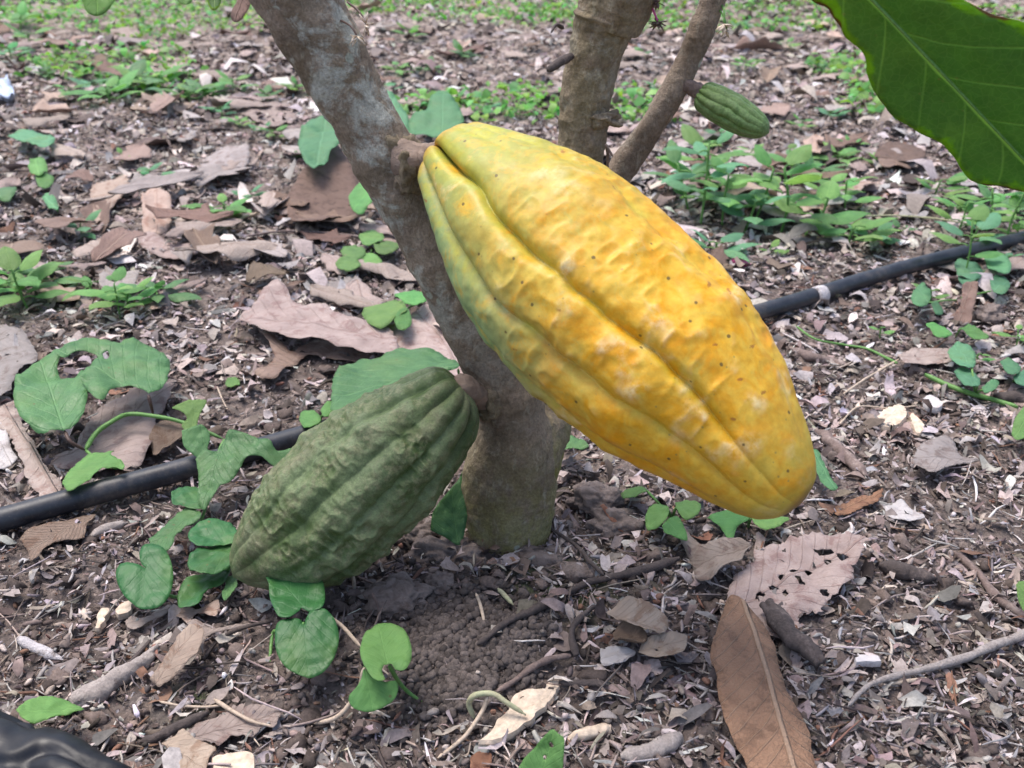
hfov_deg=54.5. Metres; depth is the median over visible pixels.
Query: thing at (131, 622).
dead leaf
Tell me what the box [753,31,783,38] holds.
dead leaf
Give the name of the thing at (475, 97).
seedling
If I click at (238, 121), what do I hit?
seedling
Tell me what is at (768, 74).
dead leaf
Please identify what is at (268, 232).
twig
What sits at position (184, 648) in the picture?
dead leaf
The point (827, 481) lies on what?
broadleaf weed
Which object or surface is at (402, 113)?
broadleaf weed
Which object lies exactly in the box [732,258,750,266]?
fallen petal
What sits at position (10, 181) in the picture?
dead leaf
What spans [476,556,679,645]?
twig
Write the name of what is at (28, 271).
seedling
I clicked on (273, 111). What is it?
dead leaf
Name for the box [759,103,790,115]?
dead leaf
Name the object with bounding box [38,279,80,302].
dead leaf
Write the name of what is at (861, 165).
dead leaf
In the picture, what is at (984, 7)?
dead leaf
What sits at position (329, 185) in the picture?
dead leaf
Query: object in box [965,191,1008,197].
dead leaf
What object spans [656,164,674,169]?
dead leaf
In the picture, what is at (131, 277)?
dead leaf
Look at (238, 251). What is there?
dead leaf
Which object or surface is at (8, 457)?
dead leaf
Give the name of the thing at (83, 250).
dead leaf
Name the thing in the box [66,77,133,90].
seedling
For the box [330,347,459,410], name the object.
broadleaf weed
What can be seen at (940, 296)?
seedling
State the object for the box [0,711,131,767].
plastic sleeve
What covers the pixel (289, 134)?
dead leaf
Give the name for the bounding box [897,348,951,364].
dead leaf
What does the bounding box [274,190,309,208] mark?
dead leaf
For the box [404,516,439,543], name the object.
earth clod
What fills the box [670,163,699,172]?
seedling
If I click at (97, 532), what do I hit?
wood piece
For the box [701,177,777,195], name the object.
dead leaf
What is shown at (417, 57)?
dead leaf
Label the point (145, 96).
dead leaf
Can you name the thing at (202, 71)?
dead leaf
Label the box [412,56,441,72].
seedling
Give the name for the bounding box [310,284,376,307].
dead leaf
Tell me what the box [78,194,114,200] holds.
dead leaf
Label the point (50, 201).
weed
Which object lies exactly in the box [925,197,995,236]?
seedling
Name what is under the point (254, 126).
seedling
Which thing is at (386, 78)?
dead leaf
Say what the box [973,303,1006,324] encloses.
earth clod
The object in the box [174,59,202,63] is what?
dead leaf
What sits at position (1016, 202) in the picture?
seedling
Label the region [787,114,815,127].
seedling
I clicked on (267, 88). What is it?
seedling
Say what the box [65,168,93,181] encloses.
dead leaf
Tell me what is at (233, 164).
dead leaf
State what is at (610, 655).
dead leaf
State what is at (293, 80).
seedling
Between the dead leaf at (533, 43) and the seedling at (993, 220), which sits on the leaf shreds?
the dead leaf at (533, 43)
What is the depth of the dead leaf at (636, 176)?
1.37 m
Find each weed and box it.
[0,186,16,201]
[8,129,54,147]
[16,696,82,723]
[28,157,53,188]
[42,193,58,211]
[225,377,239,386]
[298,115,338,168]
[299,401,331,427]
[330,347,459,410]
[335,230,398,271]
[348,183,371,213]
[362,290,426,330]
[387,90,409,132]
[409,90,463,137]
[430,473,467,544]
[518,729,564,767]
[565,435,588,449]
[621,486,700,540]
[707,510,788,537]
[814,449,837,490]
[911,251,1010,314]
[926,322,988,339]
[947,341,998,392]
[1000,357,1023,385]
[1011,407,1023,439]
[1016,581,1023,610]
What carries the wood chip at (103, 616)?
on the ground at (258, 634)
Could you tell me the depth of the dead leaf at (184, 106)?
1.82 m
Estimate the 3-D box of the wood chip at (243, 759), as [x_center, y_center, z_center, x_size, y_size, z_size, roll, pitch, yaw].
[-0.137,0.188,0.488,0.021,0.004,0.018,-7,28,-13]
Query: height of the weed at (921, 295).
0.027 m
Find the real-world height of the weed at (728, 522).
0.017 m
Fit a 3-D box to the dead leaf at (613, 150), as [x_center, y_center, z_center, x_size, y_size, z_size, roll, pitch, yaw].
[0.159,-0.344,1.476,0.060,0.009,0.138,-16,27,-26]
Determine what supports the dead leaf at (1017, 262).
on the ground at (258, 634)
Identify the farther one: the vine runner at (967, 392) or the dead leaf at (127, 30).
the dead leaf at (127, 30)
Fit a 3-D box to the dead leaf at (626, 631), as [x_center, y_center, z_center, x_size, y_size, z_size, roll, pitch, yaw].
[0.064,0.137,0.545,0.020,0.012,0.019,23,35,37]
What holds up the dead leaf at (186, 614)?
on the ground at (258, 634)
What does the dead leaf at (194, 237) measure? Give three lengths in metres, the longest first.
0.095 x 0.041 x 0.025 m
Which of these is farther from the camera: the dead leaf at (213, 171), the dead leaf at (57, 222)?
the dead leaf at (213, 171)
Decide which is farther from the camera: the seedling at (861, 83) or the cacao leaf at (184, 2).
the seedling at (861, 83)
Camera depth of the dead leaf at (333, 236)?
1.19 m
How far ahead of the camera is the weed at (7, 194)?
1.32 m
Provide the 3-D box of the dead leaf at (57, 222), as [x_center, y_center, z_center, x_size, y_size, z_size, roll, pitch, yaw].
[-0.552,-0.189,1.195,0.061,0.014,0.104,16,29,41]
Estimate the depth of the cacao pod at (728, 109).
0.57 m
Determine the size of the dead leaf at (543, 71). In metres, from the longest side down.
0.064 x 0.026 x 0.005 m
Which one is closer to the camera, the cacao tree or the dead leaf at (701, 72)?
the cacao tree
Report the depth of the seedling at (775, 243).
1.14 m
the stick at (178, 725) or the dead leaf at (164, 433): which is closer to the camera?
the stick at (178, 725)
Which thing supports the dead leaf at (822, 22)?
on the leaf fragments at (638, 676)
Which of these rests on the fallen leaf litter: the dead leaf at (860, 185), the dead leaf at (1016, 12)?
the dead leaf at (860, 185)
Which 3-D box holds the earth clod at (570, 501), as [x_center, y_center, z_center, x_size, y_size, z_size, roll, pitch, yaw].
[0.053,0.081,0.697,0.034,0.026,0.032,0,27,0]
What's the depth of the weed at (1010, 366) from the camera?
0.84 m
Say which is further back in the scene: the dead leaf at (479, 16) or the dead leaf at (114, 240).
the dead leaf at (479, 16)
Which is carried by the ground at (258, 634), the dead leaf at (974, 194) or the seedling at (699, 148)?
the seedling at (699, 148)
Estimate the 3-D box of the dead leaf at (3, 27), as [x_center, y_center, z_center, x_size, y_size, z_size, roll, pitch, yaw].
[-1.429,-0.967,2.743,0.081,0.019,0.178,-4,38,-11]
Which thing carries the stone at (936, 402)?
on the ground at (258, 634)
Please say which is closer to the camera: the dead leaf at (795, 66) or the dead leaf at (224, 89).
the dead leaf at (224, 89)
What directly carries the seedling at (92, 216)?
on the ground at (258, 634)
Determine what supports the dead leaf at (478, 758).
on the ground at (258, 634)
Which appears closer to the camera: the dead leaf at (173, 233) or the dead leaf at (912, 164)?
the dead leaf at (173, 233)
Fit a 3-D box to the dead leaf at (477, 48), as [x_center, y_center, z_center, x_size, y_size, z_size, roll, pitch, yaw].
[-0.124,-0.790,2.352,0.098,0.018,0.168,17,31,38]
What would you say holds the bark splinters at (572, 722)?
on the ground at (258, 634)
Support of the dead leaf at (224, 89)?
on the ground at (258, 634)
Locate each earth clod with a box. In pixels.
[363,571,435,618]
[403,535,486,571]
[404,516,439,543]
[425,570,453,596]
[514,544,595,583]
[565,480,610,510]
[574,482,624,517]
[585,507,644,542]
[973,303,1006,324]
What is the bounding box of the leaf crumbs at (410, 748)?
[0,96,1023,767]
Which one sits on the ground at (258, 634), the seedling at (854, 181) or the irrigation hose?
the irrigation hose
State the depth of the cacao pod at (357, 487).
0.56 m
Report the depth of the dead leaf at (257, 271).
1.04 m
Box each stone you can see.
[854,654,880,666]
[922,395,941,412]
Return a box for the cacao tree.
[248,0,733,554]
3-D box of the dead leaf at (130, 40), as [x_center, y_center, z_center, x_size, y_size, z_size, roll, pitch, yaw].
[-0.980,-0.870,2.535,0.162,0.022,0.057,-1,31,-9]
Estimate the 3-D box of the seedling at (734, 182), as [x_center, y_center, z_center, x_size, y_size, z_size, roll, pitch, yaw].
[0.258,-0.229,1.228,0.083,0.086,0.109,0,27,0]
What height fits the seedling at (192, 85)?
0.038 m
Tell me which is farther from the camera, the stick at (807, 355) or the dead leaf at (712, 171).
the dead leaf at (712, 171)
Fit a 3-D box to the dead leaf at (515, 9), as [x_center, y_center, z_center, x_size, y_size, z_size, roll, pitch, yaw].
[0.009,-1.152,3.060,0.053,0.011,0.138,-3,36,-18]
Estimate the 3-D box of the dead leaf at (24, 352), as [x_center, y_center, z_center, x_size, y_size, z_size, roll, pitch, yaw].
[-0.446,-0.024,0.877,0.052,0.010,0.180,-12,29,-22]
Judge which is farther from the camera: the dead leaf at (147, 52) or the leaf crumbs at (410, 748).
the dead leaf at (147, 52)
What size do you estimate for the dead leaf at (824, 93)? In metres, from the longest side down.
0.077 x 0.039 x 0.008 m
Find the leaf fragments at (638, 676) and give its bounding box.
[0,0,1023,767]
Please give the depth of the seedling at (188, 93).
1.96 m
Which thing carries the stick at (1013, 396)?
on the ground at (258, 634)
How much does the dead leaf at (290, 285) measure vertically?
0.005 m
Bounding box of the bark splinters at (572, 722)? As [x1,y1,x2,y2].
[0,0,1023,767]
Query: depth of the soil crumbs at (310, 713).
0.59 m
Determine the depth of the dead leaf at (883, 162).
1.44 m
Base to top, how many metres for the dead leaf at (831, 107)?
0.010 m
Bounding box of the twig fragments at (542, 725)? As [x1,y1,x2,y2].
[0,23,1023,767]
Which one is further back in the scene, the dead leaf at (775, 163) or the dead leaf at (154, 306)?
the dead leaf at (775, 163)
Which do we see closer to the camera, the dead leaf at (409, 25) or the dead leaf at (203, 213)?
the dead leaf at (203, 213)
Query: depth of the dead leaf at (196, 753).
0.50 m
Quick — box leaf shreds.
[0,36,1023,447]
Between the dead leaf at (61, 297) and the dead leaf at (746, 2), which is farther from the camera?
the dead leaf at (746, 2)
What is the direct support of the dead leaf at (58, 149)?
on the fallen leaf litter
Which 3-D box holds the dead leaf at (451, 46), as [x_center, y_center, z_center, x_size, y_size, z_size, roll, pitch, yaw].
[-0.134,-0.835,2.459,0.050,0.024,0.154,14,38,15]
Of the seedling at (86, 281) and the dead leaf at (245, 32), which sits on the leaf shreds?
the seedling at (86, 281)
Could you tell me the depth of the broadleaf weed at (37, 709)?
0.50 m
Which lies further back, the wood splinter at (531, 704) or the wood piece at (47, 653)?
the wood piece at (47, 653)
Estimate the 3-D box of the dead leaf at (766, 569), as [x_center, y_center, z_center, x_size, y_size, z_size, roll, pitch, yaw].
[0.169,0.114,0.598,0.111,0.016,0.060,-24,36,-39]
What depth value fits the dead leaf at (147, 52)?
2.34 m
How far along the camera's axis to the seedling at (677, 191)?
1.32 m
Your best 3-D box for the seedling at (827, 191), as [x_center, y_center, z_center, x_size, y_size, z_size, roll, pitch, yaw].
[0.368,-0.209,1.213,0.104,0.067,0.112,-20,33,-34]
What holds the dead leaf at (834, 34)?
on the ground at (258, 634)
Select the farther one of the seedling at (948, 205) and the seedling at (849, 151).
the seedling at (849, 151)
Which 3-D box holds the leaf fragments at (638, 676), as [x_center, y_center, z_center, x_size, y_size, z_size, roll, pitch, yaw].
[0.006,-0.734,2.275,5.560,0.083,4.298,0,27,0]
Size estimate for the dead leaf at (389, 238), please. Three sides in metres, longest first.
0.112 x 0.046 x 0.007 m
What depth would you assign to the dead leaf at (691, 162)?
1.51 m
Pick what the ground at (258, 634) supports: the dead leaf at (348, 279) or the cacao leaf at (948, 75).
the dead leaf at (348, 279)
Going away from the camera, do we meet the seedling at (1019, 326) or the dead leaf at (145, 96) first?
the seedling at (1019, 326)
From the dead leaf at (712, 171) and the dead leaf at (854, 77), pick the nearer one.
the dead leaf at (712, 171)
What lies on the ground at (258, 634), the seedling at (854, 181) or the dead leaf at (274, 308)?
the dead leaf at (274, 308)
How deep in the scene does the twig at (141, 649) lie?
0.56 m
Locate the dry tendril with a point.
(487, 693)
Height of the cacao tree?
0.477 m
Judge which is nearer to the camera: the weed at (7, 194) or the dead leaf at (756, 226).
the dead leaf at (756, 226)
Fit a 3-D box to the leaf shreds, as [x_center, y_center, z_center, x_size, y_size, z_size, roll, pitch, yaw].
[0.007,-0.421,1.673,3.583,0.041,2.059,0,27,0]
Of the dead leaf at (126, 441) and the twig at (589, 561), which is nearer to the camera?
the twig at (589, 561)
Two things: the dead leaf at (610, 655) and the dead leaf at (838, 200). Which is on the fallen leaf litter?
the dead leaf at (838, 200)
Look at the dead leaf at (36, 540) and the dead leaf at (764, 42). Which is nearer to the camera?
the dead leaf at (36, 540)
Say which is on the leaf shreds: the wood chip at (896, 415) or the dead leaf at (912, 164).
the wood chip at (896, 415)
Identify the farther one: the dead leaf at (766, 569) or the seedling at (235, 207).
the seedling at (235, 207)
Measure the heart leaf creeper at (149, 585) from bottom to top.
0.027 m
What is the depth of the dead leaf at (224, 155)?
1.48 m
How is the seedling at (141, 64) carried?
on the fallen leaf litter
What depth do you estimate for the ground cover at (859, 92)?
2.71 m
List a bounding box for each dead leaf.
[0,22,10,35]
[0,40,50,47]
[0,176,20,187]
[0,240,44,253]
[0,324,37,395]
[0,395,61,495]
[0,422,17,468]
[19,514,95,560]
[20,114,70,126]
[23,98,77,112]
[27,4,42,8]
[34,217,96,227]
[38,38,76,44]
[38,129,74,134]
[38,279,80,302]
[40,90,67,101]
[47,50,77,54]
[47,381,173,471]
[49,143,85,158]
[57,261,106,269]
[64,53,107,65]
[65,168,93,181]
[71,35,92,39]
[72,238,122,258]
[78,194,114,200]
[78,200,110,234]
[90,175,128,224]
[90,227,146,262]
[95,59,122,75]
[99,265,139,286]
[108,171,203,193]
[110,26,139,34]
[112,142,151,160]
[114,33,138,38]
[115,36,155,45]
[123,103,149,111]
[125,607,169,629]
[127,172,160,182]
[134,46,162,55]
[137,231,197,258]
[140,188,171,234]
[141,92,178,102]
[145,202,233,222]
[147,42,176,48]
[149,302,166,309]
[149,420,183,454]
[150,56,191,78]
[150,90,184,112]
[150,623,203,686]
[158,277,208,293]
[161,729,215,767]
[165,131,194,141]
[165,219,195,237]
[171,244,192,264]
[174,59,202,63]
[174,101,197,112]
[174,240,291,261]
[175,218,242,232]
[176,599,219,622]
[183,222,220,263]
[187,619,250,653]
[188,72,234,79]
[188,703,281,745]
[195,164,251,186]
[199,69,216,72]
[200,144,249,167]
[207,97,271,107]
[212,86,234,93]
[220,28,253,34]
[221,155,257,169]
[223,6,249,12]
[225,212,242,218]
[228,96,278,101]
[237,41,263,46]
[237,279,398,353]
[238,48,256,57]
[238,101,297,126]
[246,261,289,281]
[251,199,286,216]
[253,243,286,256]
[254,330,378,378]
[255,190,281,209]
[256,280,304,293]
[260,79,276,85]
[270,85,285,87]
[270,124,302,133]
[273,203,287,214]
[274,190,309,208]
[274,218,290,225]
[281,145,301,154]
[282,128,300,139]
[287,145,358,220]
[295,209,365,221]
[300,228,350,243]
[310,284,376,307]
[320,252,361,274]
[327,271,361,287]
[343,279,384,308]
[348,0,381,10]
[348,204,376,209]
[358,259,416,280]
[359,223,392,234]
[364,22,398,28]
[378,235,396,242]
[380,76,400,80]
[382,23,430,28]
[389,304,462,375]
[397,50,439,59]
[397,99,428,106]
[436,43,485,54]
[447,40,470,49]
[460,106,481,115]
[469,13,498,19]
[470,751,491,767]
[498,49,529,57]
[508,2,522,15]
[523,40,540,46]
[536,87,560,93]
[538,69,546,74]
[600,504,623,531]
[600,646,635,665]
[604,148,618,154]
[606,596,667,633]
[607,125,630,132]
[612,621,647,642]
[619,62,647,68]
[623,49,651,57]
[630,167,640,182]
[631,37,651,39]
[631,60,663,65]
[639,631,686,656]
[653,76,706,84]
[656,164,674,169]
[673,109,683,117]
[673,167,731,179]
[679,161,689,166]
[680,529,750,580]
[683,150,712,165]
[697,70,717,74]
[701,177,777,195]
[710,244,728,263]
[710,595,816,767]
[721,261,733,268]
[724,531,870,637]
[728,36,783,49]
[731,191,789,217]
[734,153,793,167]
[735,0,760,5]
[736,222,772,229]
[751,27,763,30]
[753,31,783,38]
[759,65,782,82]
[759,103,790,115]
[761,150,797,168]
[762,0,792,2]
[766,166,849,177]
[786,62,817,70]
[797,190,816,199]
[800,202,834,211]
[801,6,828,9]
[803,19,830,27]
[803,133,830,153]
[807,90,830,96]
[812,72,841,79]
[816,131,870,147]
[825,104,856,110]
[826,31,844,37]
[826,68,863,81]
[828,191,856,204]
[834,488,883,515]
[844,181,881,194]
[848,160,871,171]
[859,75,868,81]
[860,146,917,167]
[874,142,925,160]
[878,158,910,169]
[882,499,924,520]
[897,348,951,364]
[912,435,978,471]
[937,261,956,271]
[949,281,978,324]
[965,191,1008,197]
[972,3,995,8]
[983,257,1023,275]
[1001,11,1019,14]
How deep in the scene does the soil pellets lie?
0.55 m
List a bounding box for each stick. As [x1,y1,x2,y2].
[136,710,207,744]
[759,598,825,666]
[788,347,848,368]
[814,428,868,476]
[879,559,936,583]
[993,391,1023,402]
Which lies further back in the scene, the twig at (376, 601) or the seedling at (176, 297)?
the seedling at (176, 297)
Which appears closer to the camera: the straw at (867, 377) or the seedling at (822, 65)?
the straw at (867, 377)
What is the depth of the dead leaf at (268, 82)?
2.02 m
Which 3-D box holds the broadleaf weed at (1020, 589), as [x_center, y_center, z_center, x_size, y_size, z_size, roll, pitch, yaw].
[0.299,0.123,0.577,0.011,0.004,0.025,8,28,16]
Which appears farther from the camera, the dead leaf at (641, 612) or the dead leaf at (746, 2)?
the dead leaf at (746, 2)
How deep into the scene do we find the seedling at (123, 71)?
2.05 m
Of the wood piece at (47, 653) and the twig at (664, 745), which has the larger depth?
the wood piece at (47, 653)
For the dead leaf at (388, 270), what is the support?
on the fallen leaf litter
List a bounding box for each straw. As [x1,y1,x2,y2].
[159,701,219,708]
[214,698,270,726]
[217,387,227,408]
[475,593,484,619]
[839,405,920,423]
[843,358,899,393]
[866,214,966,224]
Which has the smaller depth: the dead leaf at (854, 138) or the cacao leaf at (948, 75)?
the cacao leaf at (948, 75)
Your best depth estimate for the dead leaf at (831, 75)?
2.12 m
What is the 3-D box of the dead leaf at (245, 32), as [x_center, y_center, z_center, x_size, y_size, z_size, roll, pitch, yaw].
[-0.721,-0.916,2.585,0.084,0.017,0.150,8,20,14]
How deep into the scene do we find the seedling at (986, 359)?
0.89 m
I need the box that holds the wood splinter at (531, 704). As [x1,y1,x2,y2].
[478,675,560,746]
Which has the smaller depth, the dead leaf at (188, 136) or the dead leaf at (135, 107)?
the dead leaf at (188, 136)
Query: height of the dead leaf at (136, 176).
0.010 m
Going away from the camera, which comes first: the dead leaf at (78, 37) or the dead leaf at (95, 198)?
the dead leaf at (95, 198)
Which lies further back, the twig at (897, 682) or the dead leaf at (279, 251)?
the dead leaf at (279, 251)
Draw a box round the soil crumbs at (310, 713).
[0,119,1023,767]
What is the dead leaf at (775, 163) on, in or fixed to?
on the ground at (258, 634)
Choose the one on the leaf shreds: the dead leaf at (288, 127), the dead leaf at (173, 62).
the dead leaf at (288, 127)
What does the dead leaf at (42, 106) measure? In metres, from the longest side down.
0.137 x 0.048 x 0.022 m
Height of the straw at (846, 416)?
0.006 m
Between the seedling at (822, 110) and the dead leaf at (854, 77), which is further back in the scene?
the dead leaf at (854, 77)
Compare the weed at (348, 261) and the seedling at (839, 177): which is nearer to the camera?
the weed at (348, 261)
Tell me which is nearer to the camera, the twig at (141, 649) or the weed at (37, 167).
the twig at (141, 649)
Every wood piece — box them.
[16,636,63,660]
[90,521,127,537]
[567,723,611,741]
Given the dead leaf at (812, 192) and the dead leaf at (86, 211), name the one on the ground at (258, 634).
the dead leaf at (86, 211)
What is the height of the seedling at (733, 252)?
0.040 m
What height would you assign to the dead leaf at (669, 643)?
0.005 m
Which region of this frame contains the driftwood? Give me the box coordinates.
[68,644,159,713]
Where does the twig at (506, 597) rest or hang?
on the ground at (258, 634)
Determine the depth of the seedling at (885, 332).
0.95 m
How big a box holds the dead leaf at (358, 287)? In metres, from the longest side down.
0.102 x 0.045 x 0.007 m
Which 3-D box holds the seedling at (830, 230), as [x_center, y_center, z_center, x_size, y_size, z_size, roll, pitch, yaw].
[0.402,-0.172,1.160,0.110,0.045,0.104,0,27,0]
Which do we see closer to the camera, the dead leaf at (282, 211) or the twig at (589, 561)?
the twig at (589, 561)
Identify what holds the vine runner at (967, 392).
on the leaf fragments at (638, 676)
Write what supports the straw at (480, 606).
on the soil pellets
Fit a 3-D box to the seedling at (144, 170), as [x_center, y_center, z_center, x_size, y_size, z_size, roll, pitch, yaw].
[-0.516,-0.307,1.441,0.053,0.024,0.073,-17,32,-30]
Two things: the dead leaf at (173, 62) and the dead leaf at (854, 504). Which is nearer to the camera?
the dead leaf at (854, 504)
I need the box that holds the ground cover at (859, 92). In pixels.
[0,0,1023,124]
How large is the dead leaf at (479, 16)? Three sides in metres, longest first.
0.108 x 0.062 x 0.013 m
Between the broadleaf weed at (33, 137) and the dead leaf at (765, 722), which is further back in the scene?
the broadleaf weed at (33, 137)
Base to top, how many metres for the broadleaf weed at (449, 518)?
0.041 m
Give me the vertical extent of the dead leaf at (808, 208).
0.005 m
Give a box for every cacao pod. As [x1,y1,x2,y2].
[229,366,487,590]
[390,122,815,519]
[683,80,769,138]
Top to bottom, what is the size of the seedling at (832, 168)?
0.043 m
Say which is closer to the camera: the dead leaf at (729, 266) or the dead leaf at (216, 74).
the dead leaf at (729, 266)
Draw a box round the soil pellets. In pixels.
[255,510,671,767]
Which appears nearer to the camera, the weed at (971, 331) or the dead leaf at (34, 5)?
the weed at (971, 331)
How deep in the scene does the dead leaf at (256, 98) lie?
1.87 m
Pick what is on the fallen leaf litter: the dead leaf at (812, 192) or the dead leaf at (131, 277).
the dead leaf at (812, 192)
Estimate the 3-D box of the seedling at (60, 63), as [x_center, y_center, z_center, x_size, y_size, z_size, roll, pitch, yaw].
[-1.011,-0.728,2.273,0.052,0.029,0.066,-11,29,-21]
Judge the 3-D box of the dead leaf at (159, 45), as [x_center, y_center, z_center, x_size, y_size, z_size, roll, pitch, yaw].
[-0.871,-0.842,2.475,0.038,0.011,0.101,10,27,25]
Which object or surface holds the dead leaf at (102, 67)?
on the ground at (258, 634)
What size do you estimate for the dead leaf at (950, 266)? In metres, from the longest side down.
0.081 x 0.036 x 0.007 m
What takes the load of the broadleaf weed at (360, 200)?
on the leaf fragments at (638, 676)
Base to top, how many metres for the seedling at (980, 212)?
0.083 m
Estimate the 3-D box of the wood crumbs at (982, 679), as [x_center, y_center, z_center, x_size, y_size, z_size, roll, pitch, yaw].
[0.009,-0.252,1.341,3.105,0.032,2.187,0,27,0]
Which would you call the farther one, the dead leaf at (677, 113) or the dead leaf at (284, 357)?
the dead leaf at (677, 113)
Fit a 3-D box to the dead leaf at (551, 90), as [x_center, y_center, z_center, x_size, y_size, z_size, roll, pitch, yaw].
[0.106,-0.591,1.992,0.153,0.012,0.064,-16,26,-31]
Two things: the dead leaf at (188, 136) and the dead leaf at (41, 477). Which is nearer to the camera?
the dead leaf at (41, 477)
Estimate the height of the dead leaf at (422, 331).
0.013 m
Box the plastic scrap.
[0,74,13,99]
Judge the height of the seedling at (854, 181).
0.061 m
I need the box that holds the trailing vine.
[149,399,290,550]
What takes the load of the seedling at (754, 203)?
on the fallen leaf litter
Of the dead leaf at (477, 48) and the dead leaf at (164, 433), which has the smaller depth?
the dead leaf at (164, 433)
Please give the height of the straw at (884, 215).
0.005 m
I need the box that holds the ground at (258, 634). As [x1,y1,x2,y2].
[0,0,1023,767]
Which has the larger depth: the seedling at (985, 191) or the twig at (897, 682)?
the seedling at (985, 191)
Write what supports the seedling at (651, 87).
on the ground at (258, 634)
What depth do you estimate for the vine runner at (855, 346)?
0.93 m
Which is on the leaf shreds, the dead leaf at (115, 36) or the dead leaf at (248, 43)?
the dead leaf at (248, 43)
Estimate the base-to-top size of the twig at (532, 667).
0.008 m
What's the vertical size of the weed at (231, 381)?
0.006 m
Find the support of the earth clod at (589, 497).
on the ground at (258, 634)
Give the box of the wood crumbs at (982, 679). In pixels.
[0,59,1023,767]
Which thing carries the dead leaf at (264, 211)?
on the ground at (258, 634)
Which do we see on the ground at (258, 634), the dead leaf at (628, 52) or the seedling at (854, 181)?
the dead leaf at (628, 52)
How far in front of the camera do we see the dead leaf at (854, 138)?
1.58 m
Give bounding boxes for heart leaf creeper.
[116,518,236,608]
[266,577,360,677]
[314,623,422,724]
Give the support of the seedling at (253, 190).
on the leaf fragments at (638, 676)
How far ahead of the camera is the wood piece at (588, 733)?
0.51 m
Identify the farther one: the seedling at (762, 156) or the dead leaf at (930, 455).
the seedling at (762, 156)
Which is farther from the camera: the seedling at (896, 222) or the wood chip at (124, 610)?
the seedling at (896, 222)
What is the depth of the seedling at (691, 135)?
1.31 m
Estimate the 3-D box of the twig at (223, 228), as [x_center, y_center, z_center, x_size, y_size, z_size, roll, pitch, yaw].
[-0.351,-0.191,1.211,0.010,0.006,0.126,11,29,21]
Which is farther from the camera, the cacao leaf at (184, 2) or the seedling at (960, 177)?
the seedling at (960, 177)
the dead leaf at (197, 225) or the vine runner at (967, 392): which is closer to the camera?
the vine runner at (967, 392)
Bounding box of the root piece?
[953,551,1023,620]
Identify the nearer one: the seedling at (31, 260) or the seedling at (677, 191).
the seedling at (31, 260)
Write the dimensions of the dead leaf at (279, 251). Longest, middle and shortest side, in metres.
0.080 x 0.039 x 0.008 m
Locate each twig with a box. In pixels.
[128,639,150,661]
[203,619,273,659]
[213,212,257,233]
[246,230,358,236]
[351,576,355,588]
[371,592,380,621]
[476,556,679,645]
[496,653,570,691]
[497,588,513,605]
[551,527,603,575]
[559,679,607,687]
[568,604,595,656]
[620,731,684,764]
[847,629,1023,706]
[892,677,926,684]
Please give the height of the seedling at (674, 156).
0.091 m
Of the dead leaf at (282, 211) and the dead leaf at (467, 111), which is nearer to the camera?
the dead leaf at (282, 211)
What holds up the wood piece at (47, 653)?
on the ground at (258, 634)
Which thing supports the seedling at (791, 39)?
on the fallen leaf litter
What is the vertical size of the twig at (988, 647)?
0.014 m
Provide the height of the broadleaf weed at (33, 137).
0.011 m
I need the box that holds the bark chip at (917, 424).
[908,413,923,436]
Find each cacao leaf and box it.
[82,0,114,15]
[178,0,191,4]
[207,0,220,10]
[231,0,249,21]
[812,0,1023,191]
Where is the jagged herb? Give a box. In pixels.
[13,337,223,490]
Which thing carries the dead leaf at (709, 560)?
on the leaf fragments at (638, 676)
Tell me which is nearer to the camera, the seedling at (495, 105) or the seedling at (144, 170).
the seedling at (144, 170)
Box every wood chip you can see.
[95,608,110,633]
[115,601,132,619]
[212,751,254,767]
[877,404,906,431]
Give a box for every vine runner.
[796,326,897,363]
[924,373,1017,407]
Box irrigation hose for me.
[0,231,1023,532]
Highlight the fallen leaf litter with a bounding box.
[0,0,1023,368]
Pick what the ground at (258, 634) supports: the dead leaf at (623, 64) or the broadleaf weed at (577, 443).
the dead leaf at (623, 64)
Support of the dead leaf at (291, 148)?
on the ground at (258, 634)
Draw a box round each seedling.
[0,0,45,30]
[0,23,55,41]
[0,42,35,59]
[0,246,63,292]
[0,250,68,308]
[9,261,80,283]
[29,64,57,78]
[52,84,85,97]
[57,59,77,66]
[58,69,143,103]
[59,275,112,300]
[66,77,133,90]
[66,209,101,238]
[70,266,147,318]
[88,59,171,90]
[97,277,163,309]
[107,64,190,90]
[111,279,201,302]
[137,162,173,174]
[145,81,187,93]
[155,83,222,101]
[180,193,251,214]
[181,79,226,97]
[201,99,235,116]
[215,70,257,91]
[220,116,255,127]
[232,184,264,197]
[247,121,276,131]
[254,85,281,100]
[257,125,287,138]
[277,76,304,90]
[380,62,413,73]
[384,82,401,88]
[391,21,426,39]
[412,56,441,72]
[448,39,479,57]
[453,94,488,103]
[475,102,509,113]
[505,103,534,115]
[634,47,655,56]
[641,81,659,88]
[642,139,732,208]
[656,123,754,202]
[657,131,754,224]
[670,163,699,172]
[673,184,702,200]
[689,156,762,225]
[690,229,761,262]
[701,136,722,146]
[704,128,725,134]
[709,188,794,232]
[727,144,825,216]
[729,56,764,68]
[730,19,753,27]
[732,144,768,154]
[753,144,841,232]
[760,239,788,254]
[767,180,870,235]
[768,144,814,177]
[771,37,801,46]
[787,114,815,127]
[793,154,848,171]
[800,217,902,249]
[804,173,865,194]
[807,60,830,70]
[813,142,862,164]
[813,176,882,208]
[815,107,849,116]
[837,135,868,147]
[844,81,873,91]
[847,222,902,243]
[862,152,880,167]
[868,326,894,339]
[890,219,916,236]
[912,283,949,301]
[915,172,974,195]
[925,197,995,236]
[929,205,1004,267]
[934,194,983,211]
[934,212,1005,243]
[943,184,1023,231]
[960,191,1023,234]
[973,183,1023,214]
[976,353,994,361]
[992,324,1023,344]
[995,223,1023,232]
[1005,253,1023,257]
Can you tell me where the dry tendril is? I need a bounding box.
[437,690,525,757]

